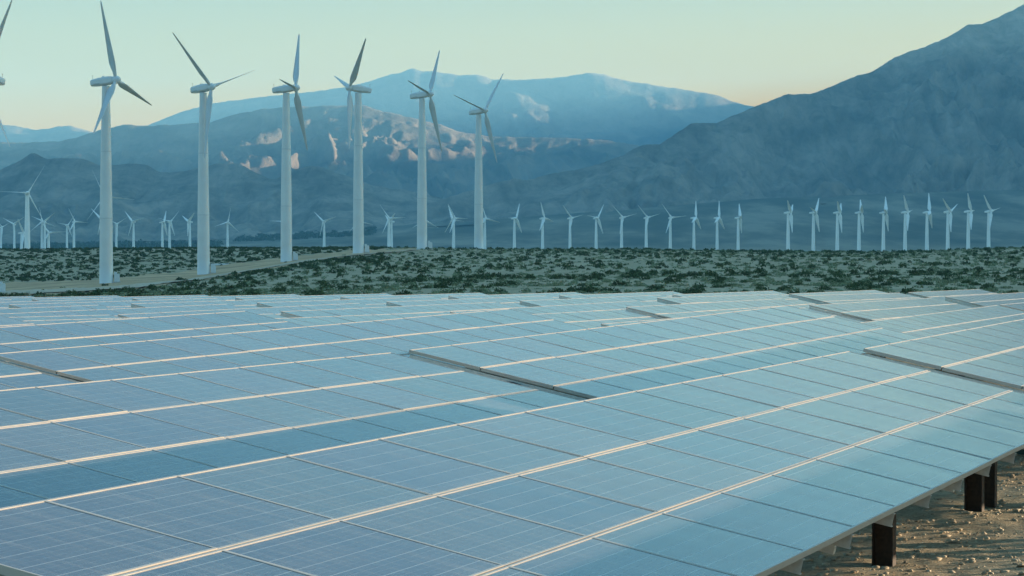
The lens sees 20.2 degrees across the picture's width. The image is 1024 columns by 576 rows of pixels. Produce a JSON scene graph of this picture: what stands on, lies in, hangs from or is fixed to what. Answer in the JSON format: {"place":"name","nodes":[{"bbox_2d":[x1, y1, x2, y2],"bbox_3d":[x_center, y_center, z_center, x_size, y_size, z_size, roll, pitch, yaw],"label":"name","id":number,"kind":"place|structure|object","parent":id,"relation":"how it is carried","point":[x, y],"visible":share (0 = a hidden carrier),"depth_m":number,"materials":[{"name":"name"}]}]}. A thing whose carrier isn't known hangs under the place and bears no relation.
{"place":"outdoors","nodes":[
{"label":"outdoors","id":0,"kind":"place"},
{"bbox_2d":[2,248,415,294],"bbox_3d":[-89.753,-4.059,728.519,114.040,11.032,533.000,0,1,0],"label":"road","id":1,"kind":"structure","parent":0,"point":[32,291],"depth_m":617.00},
{"bbox_2d":[0,153,473,244],"bbox_3d":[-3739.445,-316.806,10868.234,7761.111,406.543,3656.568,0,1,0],"label":"dark hills","id":2,"kind":"structure","parent":0,"point":[62,187],"depth_m":10667.33,"materials":[{"name":"stone"}]},
{"bbox_2d":[0,105,638,198],"bbox_3d":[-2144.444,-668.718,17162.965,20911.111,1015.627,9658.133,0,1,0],"label":"hills","id":3,"kind":"structure","parent":0,"point":[252,140],"depth_m":18115.51,"materials":[{"name":"stone"}]},
{"bbox_2d":[0,68,753,145],"bbox_3d":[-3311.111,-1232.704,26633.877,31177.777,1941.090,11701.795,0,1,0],"label":"hills","id":4,"kind":"structure","parent":0,"point":[594,106],"depth_m":28798.33,"materials":[{"name":"stone"}]},
{"bbox_2d":[0,190,1023,575],"bbox_3d":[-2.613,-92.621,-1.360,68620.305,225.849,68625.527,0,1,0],"label":"ground","id":5,"kind":"structure","parent":0,"point":[764,222],"depth_m":6707.19,"materials":[{"name":"soil"}]},
{"bbox_2d":[0,0,11,146],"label":"wind turbine","id":6,"kind":"object","parent":5,"relation":"on","point":[2,81],"visible":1,"depth_m":725.53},
{"bbox_2d":[5,217,23,248],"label":"wind turbine","id":7,"kind":"object","parent":5,"relation":"on","point":[14,243],"visible":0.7,"depth_m":4672.99,"materials":[{"name":"white paint"}]},
{"bbox_2d":[0,315,36,326],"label":"solar table","id":8,"kind":"object","parent":5,"relation":"on","point":[5,321],"visible":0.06,"depth_m":64.33,"materials":[{"name":"blue glass"}]},
{"bbox_2d":[18,220,24,248],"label":"wind turbine","id":9,"kind":"object","parent":5,"relation":"on","point":[22,235],"visible":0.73,"depth_m":3596.09,"materials":[{"name":"white paint"}]},
{"bbox_2d":[0,167,43,248],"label":"wind turbine","id":10,"kind":"object","parent":5,"relation":"on","point":[27,228],"visible":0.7,"depth_m":1915.93,"materials":[{"name":"white paint"}]},
{"bbox_2d":[0,362,77,389],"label":"solar table","id":11,"kind":"object","parent":5,"relation":"on","point":[12,377],"visible":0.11,"depth_m":38.33,"materials":[{"name":"blue glass"}]},
{"bbox_2d":[34,213,53,248],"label":"wind turbine","id":12,"kind":"object","parent":5,"relation":"on","point":[44,244],"visible":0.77,"depth_m":4204.66,"materials":[{"name":"white paint"}]},
{"bbox_2d":[32,212,55,248],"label":"wind turbine","id":13,"kind":"object","parent":5,"relation":"on","point":[41,222],"visible":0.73,"depth_m":4204.71,"materials":[{"name":"white paint"}]},
{"bbox_2d":[42,223,57,247],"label":"wind turbine","id":14,"kind":"object","parent":5,"relation":"on","point":[48,238],"visible":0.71,"depth_m":3597.87,"materials":[{"name":"white paint"}]},
{"bbox_2d":[0,305,112,313],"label":"solar table","id":15,"kind":"object","parent":5,"relation":"on","point":[48,309],"visible":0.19,"depth_m":119.69,"materials":[{"name":"blue glass"}]},
{"bbox_2d":[0,299,119,308],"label":"solar table","id":16,"kind":"object","parent":5,"relation":"on","point":[4,305],"visible":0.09,"depth_m":146.18,"materials":[{"name":"blue glass"}]},
{"bbox_2d":[0,295,121,301],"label":"solar table","id":17,"kind":"object","parent":5,"relation":"on","point":[24,299],"visible":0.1,"depth_m":171.73,"materials":[{"name":"blue glass"}]},
{"bbox_2d":[10,315,119,320],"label":"solar table","id":18,"kind":"object","parent":5,"relation":"on","point":[63,317],"visible":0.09,"depth_m":94.40,"materials":[{"name":"blue glass"}]},
{"bbox_2d":[60,218,72,247],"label":"wind turbine","id":19,"kind":"object","parent":5,"relation":"on","point":[67,227],"visible":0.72,"depth_m":4900.56,"materials":[{"name":"white paint"}]},
{"bbox_2d":[69,210,86,247],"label":"wind turbine","id":20,"kind":"object","parent":5,"relation":"on","point":[73,224],"visible":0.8,"depth_m":4204.73,"materials":[{"name":"white paint"}]},
{"bbox_2d":[2,239,223,248],"bbox_3d":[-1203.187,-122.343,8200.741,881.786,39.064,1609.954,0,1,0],"label":"trees","id":21,"kind":"object","parent":5,"relation":"on","point":[141,243],"visible":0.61,"depth_m":8163.47,"materials":[{"name":"green plant"}]},
{"bbox_2d":[9,298,224,308],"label":"solar table","id":22,"kind":"object","parent":5,"relation":"on","point":[118,304],"visible":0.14,"depth_m":138.22,"materials":[{"name":"blue glass"}]},
{"bbox_2d":[114,219,123,247],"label":"wind turbine","id":23,"kind":"object","parent":5,"relation":"on","point":[116,234],"visible":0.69,"depth_m":4673.00,"materials":[{"name":"white paint"}]},
{"bbox_2d":[32,295,207,300],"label":"solar table","id":24,"kind":"object","parent":5,"relation":"on","point":[116,298],"visible":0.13,"depth_m":167.08,"materials":[{"name":"blue glass"}]},
{"bbox_2d":[90,1,150,283],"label":"wind turbine","id":25,"kind":"object","parent":5,"relation":"on","point":[106,249],"visible":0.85,"depth_m":776.59,"materials":[{"name":"metal"}]},
{"bbox_2d":[0,304,242,317],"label":"solar table","id":26,"kind":"object","parent":5,"relation":"on","point":[114,312],"visible":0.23,"depth_m":112.38,"materials":[{"name":"blue glass"}]},
{"bbox_2d":[125,212,142,246],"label":"wind turbine","id":27,"kind":"object","parent":5,"relation":"on","point":[133,234],"visible":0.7,"depth_m":4204.91,"materials":[{"name":"white paint"}]},
{"bbox_2d":[0,311,304,374],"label":"solar table","id":28,"kind":"object","parent":5,"relation":"on","point":[42,336],"visible":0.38,"depth_m":56.09,"materials":[{"name":"blue glass"}]},
{"bbox_2d":[25,314,287,324],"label":"solar table","id":29,"kind":"object","parent":5,"relation":"on","point":[37,322],"visible":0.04,"depth_m":82.13,"materials":[{"name":"blue glass"}]},
{"bbox_2d":[159,212,166,246],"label":"wind turbine","id":30,"kind":"object","parent":5,"relation":"on","point":[162,237],"visible":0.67,"depth_m":4276.76,"materials":[{"name":"white paint"}]},
{"bbox_2d":[163,215,175,248],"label":"wind turbine","id":31,"kind":"object","parent":5,"relation":"on","point":[169,234],"visible":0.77,"depth_m":4204.86,"materials":[{"name":"white paint"}]},
{"bbox_2d":[183,214,193,246],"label":"wind turbine","id":32,"kind":"object","parent":5,"relation":"on","point":[189,221],"visible":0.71,"depth_m":4204.73,"materials":[{"name":"white paint"}]},
{"bbox_2d":[0,246,386,285],"bbox_3d":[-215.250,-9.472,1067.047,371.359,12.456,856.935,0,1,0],"label":"scrub","id":33,"kind":"object","parent":5,"relation":"on","point":[257,250],"visible":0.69,"depth_m":1039.43,"materials":[{"name":"green plant"}]},
{"bbox_2d":[173,33,251,274],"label":"wind turbine","id":34,"kind":"object","parent":5,"relation":"on","point":[203,234],"visible":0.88,"depth_m":840.08,"materials":[{"name":"metal"}]},
{"bbox_2d":[132,294,299,300],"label":"solar table","id":35,"kind":"object","parent":5,"relation":"on","point":[202,297],"visible":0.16,"depth_m":165.74,"materials":[{"name":"blue glass"}]},
{"bbox_2d":[217,208,238,247],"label":"wind turbine","id":36,"kind":"object","parent":5,"relation":"on","point":[227,237],"visible":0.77,"depth_m":4276.21,"materials":[{"name":"white paint"}]},
{"bbox_2d":[131,297,332,307],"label":"solar table","id":37,"kind":"object","parent":5,"relation":"on","point":[246,303],"visible":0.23,"depth_m":136.96,"materials":[{"name":"blue glass"}]},
{"bbox_2d":[118,303,372,317],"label":"solar table","id":38,"kind":"object","parent":5,"relation":"on","point":[272,310],"visible":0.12,"depth_m":109.96,"materials":[{"name":"blue glass"}]},
{"bbox_2d":[271,285,285,292],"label":"desert shrub","id":39,"kind":"object","parent":5,"relation":"on","point":[277,289],"visible":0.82,"depth_m":300.55,"materials":[{"name":"green plant"}]},
{"bbox_2d":[272,35,307,261],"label":"wind turbine","id":40,"kind":"object","parent":5,"relation":"on","point":[286,221],"visible":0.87,"depth_m":908.35,"materials":[{"name":"metal"}]},
{"bbox_2d":[0,352,580,507],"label":"solar table","id":41,"kind":"object","parent":5,"relation":"on","point":[59,440],"visible":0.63,"depth_m":28.70,"materials":[{"name":"blue glass"}]},
{"bbox_2d":[0,309,588,381],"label":"solar table","id":42,"kind":"object","parent":5,"relation":"on","point":[402,336],"visible":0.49,"depth_m":47.26,"materials":[{"name":"blue glass"}]},
{"bbox_2d":[233,226,376,241],"bbox_3d":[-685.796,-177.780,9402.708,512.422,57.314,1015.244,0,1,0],"label":"trees","id":43,"kind":"object","parent":5,"relation":"on","point":[369,230],"visible":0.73,"depth_m":9136.03,"materials":[{"name":"green plant"}]},
{"bbox_2d":[235,293,390,299],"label":"solar table","id":44,"kind":"object","parent":5,"relation":"on","point":[335,297],"visible":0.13,"depth_m":164.16,"materials":[{"name":"blue glass"}]},
{"bbox_2d":[315,213,333,246],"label":"wind turbine","id":45,"kind":"object","parent":5,"relation":"on","point":[323,224],"visible":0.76,"depth_m":4169.97,"materials":[{"name":"white paint"}]},
{"bbox_2d":[257,297,445,307],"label":"solar table","id":46,"kind":"object","parent":5,"relation":"on","point":[379,302],"visible":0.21,"depth_m":135.76,"materials":[{"name":"blue glass"}]},
{"bbox_2d":[334,38,371,252],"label":"wind turbine","id":47,"kind":"object","parent":5,"relation":"on","point":[358,223],"visible":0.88,"depth_m":959.31,"materials":[{"name":"metal"}]},
{"bbox_2d":[275,312,449,325],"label":"solar table","id":48,"kind":"object","parent":5,"relation":"on","point":[314,321],"visible":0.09,"depth_m":85.05,"materials":[{"name":"blue glass"}]},
{"bbox_2d":[385,213,394,246],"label":"wind turbine","id":49,"kind":"object","parent":5,"relation":"on","point":[391,237],"visible":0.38,"depth_m":4170.41,"materials":[{"name":"white paint"}]},
{"bbox_2d":[380,205,403,246],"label":"wind turbine","id":50,"kind":"object","parent":5,"relation":"on","point":[388,233],"visible":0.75,"depth_m":3709.12,"materials":[{"name":"white paint"}]},
{"bbox_2d":[280,302,517,317],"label":"solar table","id":51,"kind":"object","parent":5,"relation":"on","point":[447,308],"visible":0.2,"depth_m":106.48,"materials":[{"name":"blue glass"}]},
{"bbox_2d":[340,293,486,299],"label":"solar table","id":52,"kind":"object","parent":5,"relation":"on","point":[443,296],"visible":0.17,"depth_m":162.18,"materials":[{"name":"blue glass"}]},
{"bbox_2d":[409,50,441,249],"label":"wind turbine","id":53,"kind":"object","parent":5,"relation":"on","point":[422,202],"visible":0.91,"depth_m":1029.52,"materials":[{"name":"metal"}]},
{"bbox_2d":[448,204,467,247],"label":"wind turbine","id":54,"kind":"object","parent":5,"relation":"on","point":[453,231],"visible":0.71,"depth_m":3709.16,"materials":[{"name":"white paint"}]},
{"bbox_2d":[386,296,556,307],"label":"solar table","id":55,"kind":"object","parent":5,"relation":"on","point":[513,301],"visible":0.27,"depth_m":134.27,"materials":[{"name":"blue glass"}]},
{"bbox_2d":[454,74,502,248],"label":"wind turbine","id":56,"kind":"object","parent":5,"relation":"on","point":[478,111],"visible":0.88,"depth_m":1144.04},
{"bbox_2d":[483,209,496,248],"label":"wind turbine","id":57,"kind":"object","parent":5,"relation":"on","point":[484,235],"visible":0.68,"depth_m":3718.36,"materials":[{"name":"white paint"}]},
{"bbox_2d":[0,351,1023,575],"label":"solar table","id":58,"kind":"object","parent":5,"relation":"on","point":[771,469],"visible":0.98,"depth_m":19.32,"materials":[{"name":"blue glass"}]},
{"bbox_2d":[0,247,1023,292],"bbox_3d":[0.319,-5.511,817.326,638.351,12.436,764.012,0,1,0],"label":"pale distant scrub","id":59,"kind":"object","parent":5,"relation":"on","point":[802,267],"visible":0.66,"depth_m":663.38,"materials":[{"name":"green plant"}]},
{"bbox_2d":[0,245,1023,280],"bbox_3d":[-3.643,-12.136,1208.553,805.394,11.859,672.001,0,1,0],"label":"distant scrub","id":60,"kind":"object","parent":5,"relation":"on","point":[764,251],"visible":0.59,"depth_m":1049.82,"materials":[{"name":"green plant"}]},
{"bbox_2d":[3,266,1023,297],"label":"scrub","id":61,"kind":"object","parent":5,"relation":"on","point":[641,274],"visible":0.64,"depth_m":385.76,"materials":[{"name":"green plant"}]},
{"bbox_2d":[448,292,581,298],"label":"solar table","id":62,"kind":"object","parent":5,"relation":"on","point":[554,295],"visible":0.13,"depth_m":160.12,"materials":[{"name":"blue glass"}]},
{"bbox_2d":[511,204,521,247],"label":"wind turbine","id":63,"kind":"object","parent":5,"relation":"on","point":[514,232],"visible":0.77,"depth_m":3672.15,"materials":[{"name":"white paint"}]},
{"bbox_2d":[22,250,1023,289],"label":"scrub","id":64,"kind":"object","parent":5,"relation":"on","point":[449,263],"visible":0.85,"depth_m":588.50,"materials":[{"name":"green plant"}]},
{"bbox_2d":[33,267,1023,296],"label":"pale scrub","id":65,"kind":"object","parent":5,"relation":"on","point":[791,281],"visible":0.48,"depth_m":317.05,"materials":[{"name":"green plant"}]},
{"bbox_2d":[539,204,552,248],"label":"wind turbine","id":66,"kind":"object","parent":5,"relation":"on","point":[543,218],"visible":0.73,"depth_m":3671.60,"materials":[{"name":"white paint"}]},
{"bbox_2d":[450,301,655,315],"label":"solar table","id":67,"kind":"object","parent":5,"relation":"on","point":[622,305],"visible":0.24,"depth_m":107.51,"materials":[{"name":"blue glass"}]},
{"bbox_2d":[563,206,580,248],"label":"wind turbine","id":68,"kind":"object","parent":5,"relation":"on","point":[570,218],"visible":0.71,"depth_m":3671.58,"materials":[{"name":"white paint"}]},
{"bbox_2d":[565,286,582,292],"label":"desert shrub","id":69,"kind":"object","parent":5,"relation":"on","point":[572,289],"visible":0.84,"depth_m":251.34,"materials":[{"name":"green plant"}]},
{"bbox_2d":[577,285,593,292],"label":"desert shrub","id":70,"kind":"object","parent":5,"relation":"on","point":[587,288],"visible":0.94,"depth_m":251.45,"materials":[{"name":"green plant"}]},
{"bbox_2d":[533,309,657,327],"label":"solar table","id":71,"kind":"object","parent":5,"relation":"on","point":[591,319],"visible":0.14,"depth_m":87.22,"materials":[{"name":"blue glass"}]},
{"bbox_2d":[587,205,603,248],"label":"wind turbine","id":72,"kind":"object","parent":5,"relation":"on","point":[596,236],"visible":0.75,"depth_m":3648.89,"materials":[{"name":"white paint"}]},
{"bbox_2d":[519,295,675,306],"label":"solar table","id":73,"kind":"object","parent":5,"relation":"on","point":[650,299],"visible":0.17,"depth_m":131.05,"materials":[{"name":"blue glass"}]},
{"bbox_2d":[559,291,681,298],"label":"solar table","id":74,"kind":"object","parent":5,"relation":"on","point":[668,293],"visible":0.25,"depth_m":157.74,"materials":[{"name":"blue glass"}]},
{"bbox_2d":[613,206,633,248],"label":"wind turbine","id":75,"kind":"object","parent":5,"relation":"on","point":[622,217],"visible":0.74,"depth_m":3603.70,"materials":[{"name":"white paint"}]},
{"bbox_2d":[639,207,657,247],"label":"wind turbine","id":76,"kind":"object","parent":5,"relation":"on","point":[646,218],"visible":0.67,"depth_m":3603.69,"materials":[{"name":"white paint"}]},
{"bbox_2d":[409,305,921,399],"bbox_3d":[3.596,1.680,48.684,3.016,2.296,23.382,0,1,18],"label":"solar table","id":77,"kind":"object","parent":5,"relation":"on","point":[585,364],"visible":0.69,"depth_m":44.80,"materials":[{"name":"blue glass"}]},
{"bbox_2d":[662,204,682,248],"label":"wind turbine","id":78,"kind":"object","parent":5,"relation":"on","point":[670,232],"visible":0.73,"depth_m":3603.76,"materials":[{"name":"white paint"}]},
{"bbox_2d":[690,202,700,248],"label":"wind turbine","id":79,"kind":"object","parent":5,"relation":"on","point":[695,218],"visible":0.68,"depth_m":3603.98,"materials":[{"name":"white paint"}]},
{"bbox_2d":[714,202,723,249],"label":"wind turbine","id":80,"kind":"object","parent":5,"relation":"on","point":[717,237],"visible":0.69,"depth_m":3604.06,"materials":[{"name":"white paint"}]},
{"bbox_2d":[626,299,838,318],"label":"solar table","id":81,"kind":"object","parent":5,"relation":"on","point":[676,310],"visible":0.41,"depth_m":100.54,"materials":[{"name":"blue glass"}]},
{"bbox_2d":[601,308,863,326],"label":"solar table","id":82,"kind":"object","parent":5,"relation":"on","point":[631,322],"visible":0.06,"depth_m":74.37,"materials":[{"name":"blue glass"}]},
{"bbox_2d":[657,294,815,304],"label":"solar table","id":83,"kind":"object","parent":5,"relation":"on","point":[688,300],"visible":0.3,"depth_m":129.36,"materials":[{"name":"blue glass"}]},
{"bbox_2d":[735,204,741,249],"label":"wind turbine","id":84,"kind":"object","parent":5,"relation":"on","point":[738,223],"visible":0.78,"depth_m":3604.22,"materials":[{"name":"white paint"}]},
{"bbox_2d":[672,291,822,302],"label":"solar table","id":85,"kind":"object","parent":5,"relation":"on","point":[730,293],"visible":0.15,"depth_m":157.56,"materials":[{"name":"blue glass"}]},
{"bbox_2d":[784,200,792,249],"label":"wind turbine","id":86,"kind":"object","parent":5,"relation":"on","point":[790,216],"visible":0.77,"depth_m":3041.84,"materials":[{"name":"white paint"}]},
{"bbox_2d":[809,198,819,250],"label":"wind turbine","id":87,"kind":"object","parent":5,"relation":"on","point":[815,216],"visible":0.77,"depth_m":3042.20,"materials":[{"name":"white paint"}]},
{"bbox_2d":[789,290,885,318],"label":"solar table","id":88,"kind":"object","parent":5,"relation":"on","point":[838,293],"visible":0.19,"depth_m":154.45,"materials":[{"name":"blue glass"}]},
{"bbox_2d":[833,201,841,249],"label":"wind turbine","id":89,"kind":"object","parent":5,"relation":"on","point":[839,217],"visible":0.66,"depth_m":3041.93,"materials":[{"name":"white paint"}]},
{"bbox_2d":[799,293,919,319],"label":"solar table","id":90,"kind":"object","parent":5,"relation":"on","point":[839,298],"visible":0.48,"depth_m":126.09,"materials":[{"name":"blue glass"}]},
{"bbox_2d":[855,200,863,250],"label":"wind turbine","id":91,"kind":"object","parent":5,"relation":"on","point":[861,217],"visible":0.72,"depth_m":3042.37,"materials":[{"name":"white paint"}]},
{"bbox_2d":[869,274,883,282],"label":"desert shrub","id":92,"kind":"object","parent":5,"relation":"on","point":[879,278],"visible":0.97,"depth_m":319.04,"materials":[{"name":"green plant"}]},
{"bbox_2d":[879,196,888,250],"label":"wind turbine","id":93,"kind":"object","parent":5,"relation":"on","point":[884,217],"visible":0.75,"depth_m":3042.26,"materials":[{"name":"white paint"}]},
{"bbox_2d":[809,298,973,357],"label":"solar table","id":94,"kind":"object","parent":5,"relation":"on","point":[877,310],"visible":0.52,"depth_m":98.83,"materials":[{"name":"blue glass"}]},
{"bbox_2d":[770,453,1023,575],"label":"gravel","id":95,"kind":"structure","parent":5,"relation":"on","point":[951,541],"depth_m":29.49,"materials":[{"name":"gravel"}]},
{"bbox_2d":[901,196,911,250],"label":"wind turbine","id":96,"kind":"object","parent":5,"relation":"on","point":[906,221],"visible":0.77,"depth_m":3010.50,"materials":[{"name":"white paint"}]},
{"bbox_2d":[923,193,931,249],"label":"wind turbine","id":97,"kind":"object","parent":5,"relation":"on","point":[929,215],"visible":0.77,"depth_m":3011.26,"materials":[{"name":"white paint"}]},
{"bbox_2d":[861,305,1023,376],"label":"solar table","id":98,"kind":"object","parent":5,"relation":"on","point":[926,325],"visible":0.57,"depth_m":75.67,"materials":[{"name":"blue glass"}]},
{"bbox_2d":[863,319,1023,392],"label":"solar table","id":99,"kind":"object","parent":5,"relation":"on","point":[993,353],"visible":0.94,"depth_m":38.87,"materials":[{"name":"blue glass"}]},
{"bbox_2d":[943,199,956,249],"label":"wind turbine","id":100,"kind":"object","parent":5,"relation":"on","point":[949,220],"visible":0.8,"depth_m":2964.73,"materials":[{"name":"white paint"}]},
{"bbox_2d":[908,289,997,303],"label":"solar table","id":101,"kind":"object","parent":5,"relation":"on","point":[941,295],"visible":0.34,"depth_m":150.65,"materials":[{"name":"blue glass"}]},
{"bbox_2d":[964,193,973,248],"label":"wind turbine","id":102,"kind":"object","parent":5,"relation":"on","point":[969,220],"visible":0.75,"depth_m":2934.93,"materials":[{"name":"white paint"}]},
{"bbox_2d":[945,292,1023,307],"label":"solar table","id":103,"kind":"object","parent":5,"relation":"on","point":[977,301],"visible":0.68,"depth_m":122.14,"materials":[{"name":"blue glass"}]},
{"bbox_2d":[984,196,998,246],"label":"wind turbine","id":104,"kind":"object","parent":5,"relation":"on","point":[989,216],"visible":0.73,"depth_m":2934.93,"materials":[{"name":"white paint"}]},
{"bbox_2d":[1000,303,1023,310],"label":"solar table","id":105,"kind":"object","parent":5,"relation":"on","point":[1018,306],"visible":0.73,"depth_m":90.39,"materials":[{"name":"blue glass"}]},
{"bbox_2d":[0,0,1023,131],"label":"sky","id":106,"kind":"structure","parent":0,"point":[754,53],"materials":[{"name":"blue"}]},
{"bbox_2d":[402,5,1023,223],"bbox_3d":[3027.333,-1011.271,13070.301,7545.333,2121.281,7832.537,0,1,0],"label":"mountain","id":107,"kind":"structure","parent":0,"point":[945,114],"depth_m":11416.36,"materials":[{"name":"stone"}]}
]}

